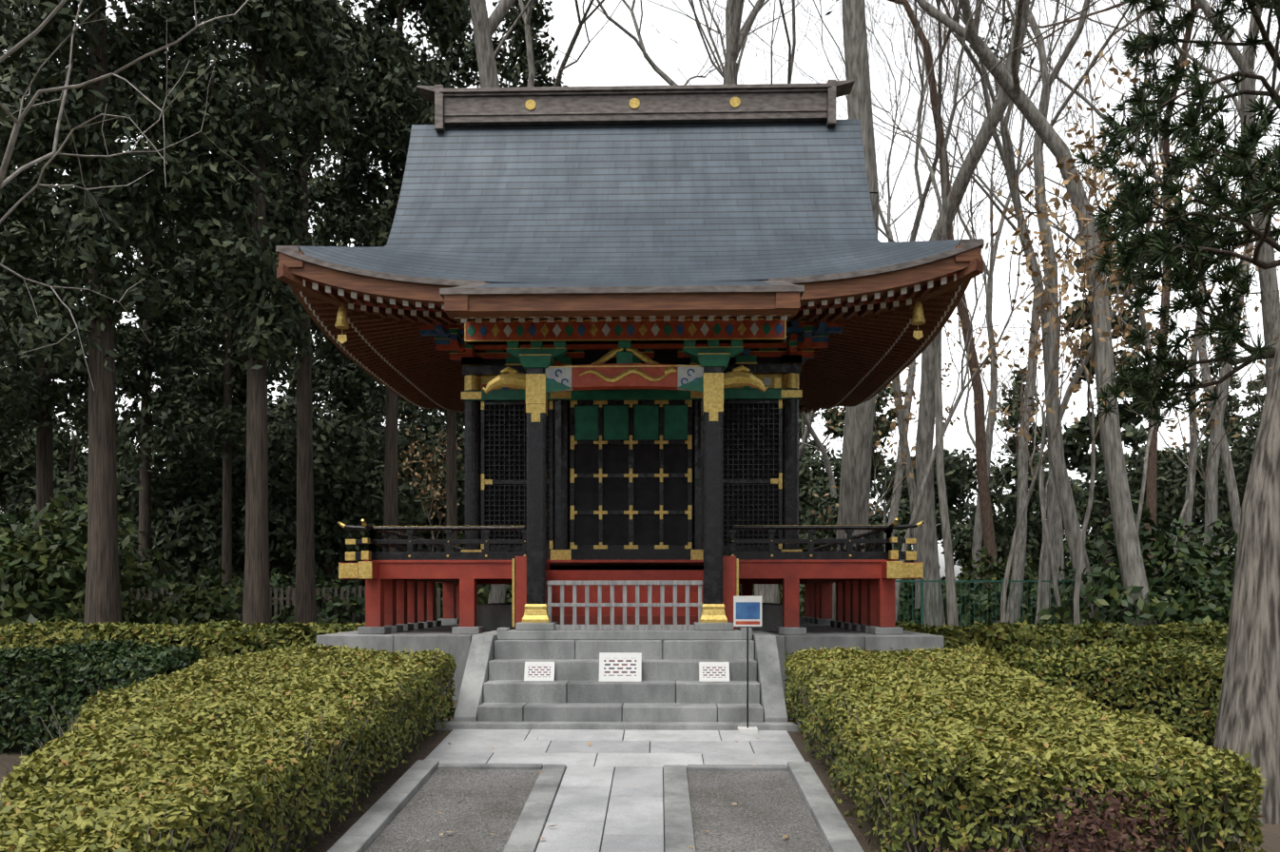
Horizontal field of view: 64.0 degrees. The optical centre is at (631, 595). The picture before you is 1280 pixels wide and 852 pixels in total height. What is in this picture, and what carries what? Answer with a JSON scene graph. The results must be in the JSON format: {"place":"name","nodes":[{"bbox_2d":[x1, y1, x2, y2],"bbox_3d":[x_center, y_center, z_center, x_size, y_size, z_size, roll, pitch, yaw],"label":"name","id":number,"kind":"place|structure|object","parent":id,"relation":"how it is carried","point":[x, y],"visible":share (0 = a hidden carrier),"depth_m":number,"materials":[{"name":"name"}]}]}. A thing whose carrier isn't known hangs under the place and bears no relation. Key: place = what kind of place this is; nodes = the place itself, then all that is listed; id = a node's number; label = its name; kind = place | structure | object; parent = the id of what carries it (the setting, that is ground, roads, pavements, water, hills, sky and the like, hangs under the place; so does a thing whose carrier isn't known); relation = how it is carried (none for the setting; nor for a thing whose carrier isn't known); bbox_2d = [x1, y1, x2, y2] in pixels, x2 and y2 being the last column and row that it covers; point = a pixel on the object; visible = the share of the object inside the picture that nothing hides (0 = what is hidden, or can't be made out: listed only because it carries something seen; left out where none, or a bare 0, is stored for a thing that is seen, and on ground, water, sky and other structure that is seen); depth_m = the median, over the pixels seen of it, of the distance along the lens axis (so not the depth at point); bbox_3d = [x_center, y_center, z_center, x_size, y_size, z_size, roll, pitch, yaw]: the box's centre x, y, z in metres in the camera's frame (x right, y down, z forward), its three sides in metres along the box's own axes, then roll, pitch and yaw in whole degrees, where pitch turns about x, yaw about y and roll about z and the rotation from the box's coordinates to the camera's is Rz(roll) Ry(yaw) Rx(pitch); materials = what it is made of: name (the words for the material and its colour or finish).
{"place":"outdoors","nodes":[
{"label":"outdoors","id":0,"kind":"place"},
{"bbox_2d":[0,0,230,636],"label":"tree","id":1,"kind":"object","parent":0,"point":[55,31],"depth_m":19.82,"materials":[{"name":"plant"}]},
{"bbox_2d":[384,414,464,551],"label":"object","id":2,"kind":"object","parent":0,"point":[418,475],"depth_m":34.90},
{"bbox_2d":[469,0,532,87],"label":"bare tree","id":3,"kind":"object","parent":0,"point":[484,27],"visible":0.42,"depth_m":24.66,"materials":[{"name":"grey plant"}]},
{"bbox_2d":[417,0,621,603],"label":"bare tree","id":4,"kind":"object","parent":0,"point":[497,593],"depth_m":35.88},
{"bbox_2d":[416,79,854,132],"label":"roof ridge","id":5,"kind":"structure","parent":0,"point":[654,105],"depth_m":15.92,"materials":[{"name":"wood"}]},
{"bbox_2d":[0,598,1279,851],"bbox_3d":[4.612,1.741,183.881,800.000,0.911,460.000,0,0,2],"label":"ground","id":6,"kind":"structure","parent":0,"point":[428,746],"depth_m":7.50,"materials":[{"name":"soil"}]},
{"bbox_2d":[0,0,72,446],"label":"tree","id":7,"kind":"object","parent":6,"relation":"on","point":[17,253],"depth_m":23.48,"materials":[{"name":"plant"}]},
{"bbox_2d":[0,418,80,537],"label":"evergreen leaves","id":8,"kind":"object","parent":6,"relation":"on","point":[10,473],"visible":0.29,"depth_m":48.08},
{"bbox_2d":[0,508,86,623],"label":"shrub leaves","id":9,"kind":"object","parent":6,"relation":"on","point":[25,610],"visible":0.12,"depth_m":24.10,"materials":[{"name":"green plant"}]},
{"bbox_2d":[0,0,152,608],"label":"tree","id":10,"kind":"object","parent":6,"relation":"on","point":[80,409],"depth_m":27.23,"materials":[{"name":"plant"}]},
{"bbox_2d":[0,438,155,583],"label":"evergreen leaves","id":11,"kind":"object","parent":6,"relation":"on","point":[27,499],"depth_m":36.93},
{"bbox_2d":[0,487,160,636],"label":"shrub leaves","id":12,"kind":"object","parent":6,"relation":"on","point":[12,586],"visible":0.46,"depth_m":21.74,"materials":[{"name":"green plant"}]},
{"bbox_2d":[0,664,178,752],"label":"dark hedge","id":13,"kind":"object","parent":6,"relation":"on","point":[85,692],"depth_m":8.98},
{"bbox_2d":[0,637,204,681],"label":"dark hedge leaves","id":14,"kind":"object","parent":13,"relation":"on","point":[83,653],"visible":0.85,"depth_m":9.07,"materials":[{"name":"plant"}]},
{"bbox_2d":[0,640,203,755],"bbox_3d":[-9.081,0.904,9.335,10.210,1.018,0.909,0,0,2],"label":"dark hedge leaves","id":15,"kind":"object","parent":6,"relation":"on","point":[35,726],"visible":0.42,"depth_m":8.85,"materials":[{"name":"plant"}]},
{"bbox_2d":[67,547,183,621],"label":"shrub leaves","id":16,"kind":"object","parent":6,"relation":"on","point":[161,578],"visible":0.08,"depth_m":30.71,"materials":[{"name":"green plant"}]},
{"bbox_2d":[0,0,256,390],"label":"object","id":17,"kind":"object","parent":6,"relation":"on","point":[12,141],"visible":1,"depth_m":7.32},
{"bbox_2d":[54,0,218,581],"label":"tree","id":18,"kind":"object","parent":6,"relation":"on","point":[164,315],"depth_m":34.32,"materials":[{"name":"plant"}]},
{"bbox_2d":[115,17,235,462],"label":"tree","id":19,"kind":"object","parent":6,"relation":"on","point":[182,372],"depth_m":42.05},
{"bbox_2d":[75,377,276,602],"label":"evergreen leaves","id":20,"kind":"object","parent":6,"relation":"on","point":[191,516],"depth_m":35.11,"materials":[{"name":"plant"}]},
{"bbox_2d":[0,621,357,665],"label":"hedge leaves","id":21,"kind":"object","parent":6,"relation":"on","point":[261,638],"visible":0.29,"depth_m":16.62,"materials":[{"name":"green plant"}]},
{"bbox_2d":[0,619,365,646],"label":"hedge leaves","id":22,"kind":"object","parent":21,"relation":"on","point":[219,626],"visible":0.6,"depth_m":16.77,"materials":[{"name":"green plant"}]},
{"bbox_2d":[123,563,243,625],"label":"shrub leaves","id":23,"kind":"object","parent":6,"relation":"on","point":[196,610],"visible":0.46,"depth_m":26.66,"materials":[{"name":"green plant"}]},
{"bbox_2d":[0,642,457,851],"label":"hedge","id":24,"kind":"object","parent":6,"relation":"on","point":[292,817],"depth_m":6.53,"materials":[{"name":"plant"}]},
{"bbox_2d":[14,585,443,636],"bbox_3d":[-19.373,0.511,29.092,28.550,1.550,0.165,0,0,2],"label":"fence","id":25,"kind":"object","parent":6,"relation":"on","point":[289,598],"visible":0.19,"depth_m":28.75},
{"bbox_2d":[152,3,312,611],"bbox_3d":[-12.961,-9.781,33.051,5.318,22.335,5.898,0,0,2],"label":"tree","id":26,"kind":"object","parent":6,"relation":"on","point":[219,420],"depth_m":33.21,"materials":[{"name":"plant"}]},
{"bbox_2d":[134,376,337,577],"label":"evergreen leaves","id":27,"kind":"object","parent":6,"relation":"on","point":[274,417],"depth_m":40.39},
{"bbox_2d":[109,0,388,636],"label":"tree","id":28,"kind":"object","parent":6,"relation":"on","point":[300,45],"depth_m":20.69,"materials":[{"name":"plant"}]},
{"bbox_2d":[200,0,388,636],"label":"tree","id":29,"kind":"object","parent":6,"relation":"on","point":[345,89],"depth_m":26.00,"materials":[{"name":"plant"}]},
{"bbox_2d":[271,580,365,635],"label":"shrub leaves","id":30,"kind":"object","parent":6,"relation":"on","point":[325,614],"visible":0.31,"depth_m":28.45,"materials":[{"name":"green plant"}]},
{"bbox_2d":[214,385,433,594],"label":"evergreen leaves","id":31,"kind":"object","parent":6,"relation":"on","point":[357,464],"depth_m":36.26,"materials":[{"name":"plant"}]},
{"bbox_2d":[290,5,386,612],"bbox_3d":[-11.007,-11.114,40.420,5.540,25.002,5.736,0,0,2],"label":"tree","id":32,"kind":"object","parent":6,"relation":"on","point":[355,381],"depth_m":39.56,"materials":[{"name":"plant"}]},
{"bbox_2d":[319,0,474,552],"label":"tree","id":33,"kind":"object","parent":6,"relation":"on","point":[392,99],"depth_m":27.31,"materials":[{"name":"plant"}]},
{"bbox_2d":[333,408,465,586],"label":"evergreen leaves","id":34,"kind":"object","parent":6,"relation":"on","point":[427,440],"depth_m":41.23,"materials":[{"name":"plant"}]},
{"bbox_2d":[349,80,456,474],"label":"tree","id":35,"kind":"object","parent":6,"relation":"on","point":[406,410],"depth_m":47.91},
{"bbox_2d":[385,0,513,552],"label":"bare tree","id":36,"kind":"object","parent":6,"relation":"on","point":[446,43],"depth_m":32.65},
{"bbox_2d":[492,0,567,87],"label":"cedar foliage","id":37,"kind":"object","parent":6,"relation":"on","point":[512,72],"depth_m":39.93,"materials":[{"name":"plant"}]},
{"bbox_2d":[327,759,864,851],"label":"kerbs","id":38,"kind":"structure","parent":6,"relation":"on","point":[365,829],"depth_m":7.11,"materials":[{"name":"stone"}]},
{"bbox_2d":[364,769,829,851],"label":"gravel beds","id":39,"kind":"object","parent":6,"relation":"on","point":[729,831],"visible":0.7,"depth_m":7.04,"materials":[{"name":"gravel"}]},
{"bbox_2d":[424,729,804,851],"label":"paving slabs","id":40,"kind":"structure","parent":6,"relation":"on","point":[634,821],"depth_m":8.56,"materials":[{"name":"stone"}]},
{"bbox_2d":[733,596,761,733],"bbox_3d":[1.103,0.657,9.712,0.270,1.305,0.140,0,0,2],"label":"sign stand","id":41,"kind":"object","parent":40,"relation":"on","point":[746,611],"visible":0.94,"depth_m":9.70,"materials":[{"name":"metal"}]},
{"bbox_2d":[316,602,943,731],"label":"stone steps","id":42,"kind":"structure","parent":6,"relation":"on","point":[495,690],"depth_m":10.66,"materials":[{"name":"stone"}]},
{"bbox_2d":[599,652,641,681],"bbox_3d":[-0.113,0.740,10.587,0.440,0.289,0.124,0,0,2],"label":"notice","id":43,"kind":"object","parent":42,"relation":"on","point":[620,667],"visible":1,"depth_m":10.58,"materials":[{"name":"paper"}]},
{"bbox_2d":[546,580,702,630],"bbox_3d":[-0.072,0.111,11.374,1.730,0.550,0.060,0,0,2],"label":"grey stair fence","id":44,"kind":"object","parent":42,"relation":"on","point":[599,605],"visible":0.88,"depth_m":11.35,"materials":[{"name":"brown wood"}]},
{"bbox_2d":[464,318,786,622],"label":"porch columns","id":45,"kind":"structure","parent":42,"relation":"on","point":[542,378],"depth_m":11.31,"materials":[{"name":"black paint"}]},
{"bbox_2d":[298,119,959,335],"bbox_3d":[0.034,-5.266,15.258,8.240,4.336,9.929,0,0,2],"label":"roof","id":46,"kind":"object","parent":45,"relation":"on","point":[689,204],"visible":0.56,"depth_m":14.57,"materials":[{"name":"tile"}]},
{"bbox_2d":[357,616,902,635],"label":"veranda post pads","id":47,"kind":"object","parent":42,"relation":"on","point":[832,622],"visible":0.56,"depth_m":13.07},
{"bbox_2d":[338,556,923,629],"bbox_3d":[0.043,-0.024,15.625,7.294,0.840,8.215,0,0,2],"label":"veranda base","id":48,"kind":"object","parent":42,"relation":"on","point":[399,591],"visible":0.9,"depth_m":12.75,"materials":[{"name":"wood"}]},
{"bbox_2d":[337,518,924,561],"bbox_3d":[0.056,-0.687,16.102,7.366,0.494,7.366,0,0,2],"label":"veranda railing","id":49,"kind":"object","parent":48,"relation":"on","point":[849,552],"visible":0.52,"depth_m":12.87,"materials":[{"name":"wood"}]},
{"bbox_2d":[461,363,802,570],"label":"hall body","id":50,"kind":"structure","parent":48,"relation":"on","point":[625,474],"depth_m":13.90,"materials":[{"name":"black paint"}]},
{"bbox_2d":[419,308,843,379],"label":"bracket complex","id":51,"kind":"structure","parent":50,"relation":"on","point":[804,342],"depth_m":13.77,"materials":[{"name":"green paint"}]},
{"bbox_2d":[275,238,984,415],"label":"roof eaves","id":52,"kind":"object","parent":51,"relation":"on","point":[875,347],"visible":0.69,"depth_m":12.21,"materials":[{"name":"wood"}]},
{"bbox_2d":[589,0,795,603],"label":"bare tree","id":53,"kind":"object","parent":6,"relation":"on","point":[768,592],"depth_m":29.49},
{"bbox_2d":[606,0,961,615],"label":"bare tree","id":54,"kind":"object","parent":6,"relation":"on","point":[910,481],"depth_m":32.82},
{"bbox_2d":[798,445,841,520],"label":"evergreen leaves","id":55,"kind":"object","parent":6,"relation":"on","point":[814,479],"visible":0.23,"depth_m":63.76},
{"bbox_2d":[798,489,912,562],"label":"evergreen leaves","id":56,"kind":"object","parent":6,"relation":"on","point":[807,517],"visible":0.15,"depth_m":48.15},
{"bbox_2d":[832,0,879,619],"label":"bare tree","id":57,"kind":"object","parent":6,"relation":"on","point":[855,471],"visible":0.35,"depth_m":20.86,"materials":[{"name":"grey plant"}]},
{"bbox_2d":[814,383,905,501],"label":"cedar foliage","id":58,"kind":"object","parent":6,"relation":"on","point":[827,416],"depth_m":79.85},
{"bbox_2d":[811,366,951,530],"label":"dry tree leaves","id":59,"kind":"object","parent":6,"relation":"on","point":[896,394],"depth_m":29.51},
{"bbox_2d":[710,0,1059,550],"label":"bare tree","id":60,"kind":"object","parent":6,"relation":"on","point":[895,504],"depth_m":48.74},
{"bbox_2d":[651,0,1127,626],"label":"bare tree","id":61,"kind":"object","parent":6,"relation":"on","point":[952,607],"depth_m":23.79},
{"bbox_2d":[824,0,996,623],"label":"bare tree","id":62,"kind":"object","parent":6,"relation":"on","point":[988,530],"depth_m":37.55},
{"bbox_2d":[751,0,1073,635],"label":"bare tree","id":63,"kind":"object","parent":6,"relation":"on","point":[1018,564],"depth_m":30.76,"materials":[{"name":"plant"}]},
{"bbox_2d":[870,446,977,544],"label":"evergreen leaves","id":64,"kind":"object","parent":6,"relation":"on","point":[958,474],"visible":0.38,"depth_m":57.97,"materials":[{"name":"plant"}]},
{"bbox_2d":[897,589,989,626],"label":"shrub leaves","id":65,"kind":"object","parent":6,"relation":"on","point":[978,616],"visible":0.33,"depth_m":29.55,"materials":[{"name":"green plant"}]},
{"bbox_2d":[781,0,1140,606],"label":"bare tree","id":66,"kind":"object","parent":6,"relation":"on","point":[978,527],"depth_m":46.60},
{"bbox_2d":[866,0,1071,585],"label":"bare tree","id":67,"kind":"object","parent":6,"relation":"on","point":[1057,552],"depth_m":36.13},
{"bbox_2d":[915,0,1029,626],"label":"bare tree","id":68,"kind":"object","parent":6,"relation":"on","point":[928,554],"visible":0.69,"depth_m":26.96,"materials":[{"name":"grey plant"}]},
{"bbox_2d":[940,546,1064,624],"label":"shrub leaves","id":69,"kind":"object","parent":6,"relation":"on","point":[997,572],"visible":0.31,"depth_m":35.03,"materials":[{"name":"green plant"}]},
{"bbox_2d":[976,364,1048,519],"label":"cedar foliage","id":70,"kind":"object","parent":6,"relation":"on","point":[1015,413],"depth_m":92.86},
{"bbox_2d":[940,448,1103,602],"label":"evergreen leaves","id":71,"kind":"object","parent":6,"relation":"on","point":[1004,526],"depth_m":50.22,"materials":[{"name":"plant"}]},
{"bbox_2d":[873,0,1172,621],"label":"bare tree twigs","id":72,"kind":"object","parent":6,"relation":"on","point":[983,221],"depth_m":26.45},
{"bbox_2d":[782,642,1266,851],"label":"hedge","id":73,"kind":"object","parent":6,"relation":"on","point":[1209,842],"depth_m":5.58,"materials":[{"name":"plant"}]},
{"bbox_2d":[947,291,1125,626],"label":"dry tree leaves","id":74,"kind":"object","parent":6,"relation":"on","point":[1066,407],"depth_m":26.35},
{"bbox_2d":[915,0,1157,626],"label":"bare tree","id":75,"kind":"object","parent":6,"relation":"on","point":[1132,568],"visible":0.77,"depth_m":22.92,"materials":[{"name":"grey plant"}]},
{"bbox_2d":[1038,349,1062,606],"bbox_3d":[9.840,-2.151,24.017,0.591,7.092,0.822,0,0,2],"label":"dry leaf tree","id":76,"kind":"object","parent":6,"relation":"on","point":[1051,558],"visible":0.56,"depth_m":23.78,"materials":[{"name":"grey plant"}]},
{"bbox_2d":[895,579,1219,637],"bbox_3d":[20.802,0.436,25.433,31.030,1.700,0.060,0,0,2],"label":"fence","id":77,"kind":"object","parent":6,"relation":"on","point":[921,581],"visible":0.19,"depth_m":25.76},
{"bbox_2d":[837,0,1279,412],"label":"bare tree twigs","id":78,"kind":"object","parent":6,"relation":"on","point":[1080,115],"depth_m":51.20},
{"bbox_2d":[932,780,1186,851],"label":"shrub","id":79,"kind":"object","parent":6,"relation":"on","point":[1112,810],"depth_m":4.51,"materials":[{"name":"plant"}]},
{"bbox_2d":[902,621,1228,663],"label":"hedge leaves","id":80,"kind":"object","parent":6,"relation":"on","point":[1054,641],"visible":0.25,"depth_m":16.23,"materials":[{"name":"green plant"}]},
{"bbox_2d":[895,620,1228,645],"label":"hedge leaves","id":81,"kind":"object","parent":80,"relation":"on","point":[1063,629],"visible":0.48,"depth_m":16.34,"materials":[{"name":"green plant"}]},
{"bbox_2d":[981,181,1156,622],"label":"dry tree leaves","id":82,"kind":"object","parent":6,"relation":"on","point":[1076,387],"depth_m":21.26,"materials":[{"name":"plant"}]},
{"bbox_2d":[864,0,1279,569],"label":"bare tree","id":83,"kind":"object","parent":6,"relation":"on","point":[1187,516],"depth_m":34.89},
{"bbox_2d":[890,0,1279,549],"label":"bare tree","id":84,"kind":"object","parent":6,"relation":"on","point":[1231,485],"depth_m":40.02,"materials":[{"name":"plant"}]},
{"bbox_2d":[985,34,1200,624],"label":"dry tree leaves","id":85,"kind":"object","parent":6,"relation":"on","point":[1056,204],"depth_m":19.26,"materials":[{"name":"plant"}]},
{"bbox_2d":[906,0,1279,620],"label":"bare tree","id":86,"kind":"object","parent":6,"relation":"on","point":[1050,522],"depth_m":27.57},
{"bbox_2d":[1027,0,1162,636],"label":"bare tree","id":87,"kind":"object","parent":6,"relation":"on","point":[1067,507],"depth_m":24.74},
{"bbox_2d":[1037,226,1168,570],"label":"tree","id":88,"kind":"object","parent":6,"relation":"on","point":[1079,432],"depth_m":58.32,"materials":[{"name":"plant"}]},
{"bbox_2d":[1011,50,1205,359],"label":"dry tree leaves","id":89,"kind":"object","parent":6,"relation":"on","point":[1079,106],"depth_m":22.85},
{"bbox_2d":[999,641,1226,747],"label":"hedge leaves","id":90,"kind":"object","parent":6,"relation":"on","point":[1201,716],"visible":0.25,"depth_m":8.89,"materials":[{"name":"plant"}]},
{"bbox_2d":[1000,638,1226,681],"bbox_3d":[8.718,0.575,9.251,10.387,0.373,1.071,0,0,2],"label":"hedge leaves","id":91,"kind":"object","parent":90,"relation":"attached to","point":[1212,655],"visible":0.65,"depth_m":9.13,"materials":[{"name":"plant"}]},
{"bbox_2d":[984,0,1279,579],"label":"bare tree","id":92,"kind":"object","parent":6,"relation":"on","point":[1212,470],"depth_m":31.45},
{"bbox_2d":[1052,493,1240,637],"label":"shrub leaves","id":93,"kind":"object","parent":6,"relation":"on","point":[1108,590],"visible":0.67,"depth_m":22.84,"materials":[{"name":"green plant"}]},
{"bbox_2d":[1015,174,1279,563],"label":"dry tree","id":94,"kind":"object","parent":6,"relation":"on","point":[1190,493],"depth_m":27.36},
{"bbox_2d":[1144,0,1200,579],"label":"bare tree","id":95,"kind":"object","parent":6,"relation":"on","point":[1151,497],"visible":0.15,"depth_m":42.47,"materials":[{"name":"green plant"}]},
{"bbox_2d":[1089,419,1259,578],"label":"evergreen leaves","id":96,"kind":"object","parent":6,"relation":"on","point":[1171,485],"visible":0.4,"depth_m":47.52,"materials":[{"name":"plant"}]},
{"bbox_2d":[1119,524,1237,623],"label":"shrub leaves","id":97,"kind":"object","parent":6,"relation":"on","point":[1217,565],"visible":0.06,"depth_m":26.28,"materials":[{"name":"green plant"}]},
{"bbox_2d":[1111,261,1265,562],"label":"dry tree leaves","id":98,"kind":"object","parent":6,"relation":"on","point":[1201,408],"depth_m":29.68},
{"bbox_2d":[1108,137,1277,623],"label":"dry tree leaves","id":99,"kind":"object","parent":6,"relation":"on","point":[1247,252],"depth_m":24.03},
{"bbox_2d":[1186,339,1255,553],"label":"cedar foliage","id":100,"kind":"object","parent":6,"relation":"on","point":[1233,382],"depth_m":95.63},
{"bbox_2d":[1213,334,1279,824],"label":"trunk","id":101,"kind":"object","parent":6,"relation":"on","point":[1249,707],"visible":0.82,"depth_m":6.99,"materials":[{"name":"grey plant"}]},
{"bbox_2d":[0,0,1279,580],"label":"sky","id":102,"kind":"structure","parent":0,"point":[612,58],"materials":[{"name":"white"}]},
{"bbox_2d":[647,0,841,83],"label":"bare tree","id":103,"kind":"object","parent":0,"point":[720,70],"depth_m":40.04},
{"bbox_2d":[872,353,979,551],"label":"dry tree leaves","id":104,"kind":"object","parent":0,"point":[893,423],"depth_m":32.78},
{"bbox_2d":[930,223,1065,471],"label":"bare tree","id":105,"kind":"object","parent":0,"point":[966,419],"depth_m":82.08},
{"bbox_2d":[1071,0,1279,433],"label":"pine","id":106,"kind":"object","parent":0,"point":[1129,220],"depth_m":12.06,"materials":[{"name":"plant"}]},
{"bbox_2d":[1195,0,1279,389],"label":"bare tree","id":107,"kind":"object","parent":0,"point":[1270,299],"visible":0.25,"depth_m":24.50,"materials":[{"name":"grey plant"}]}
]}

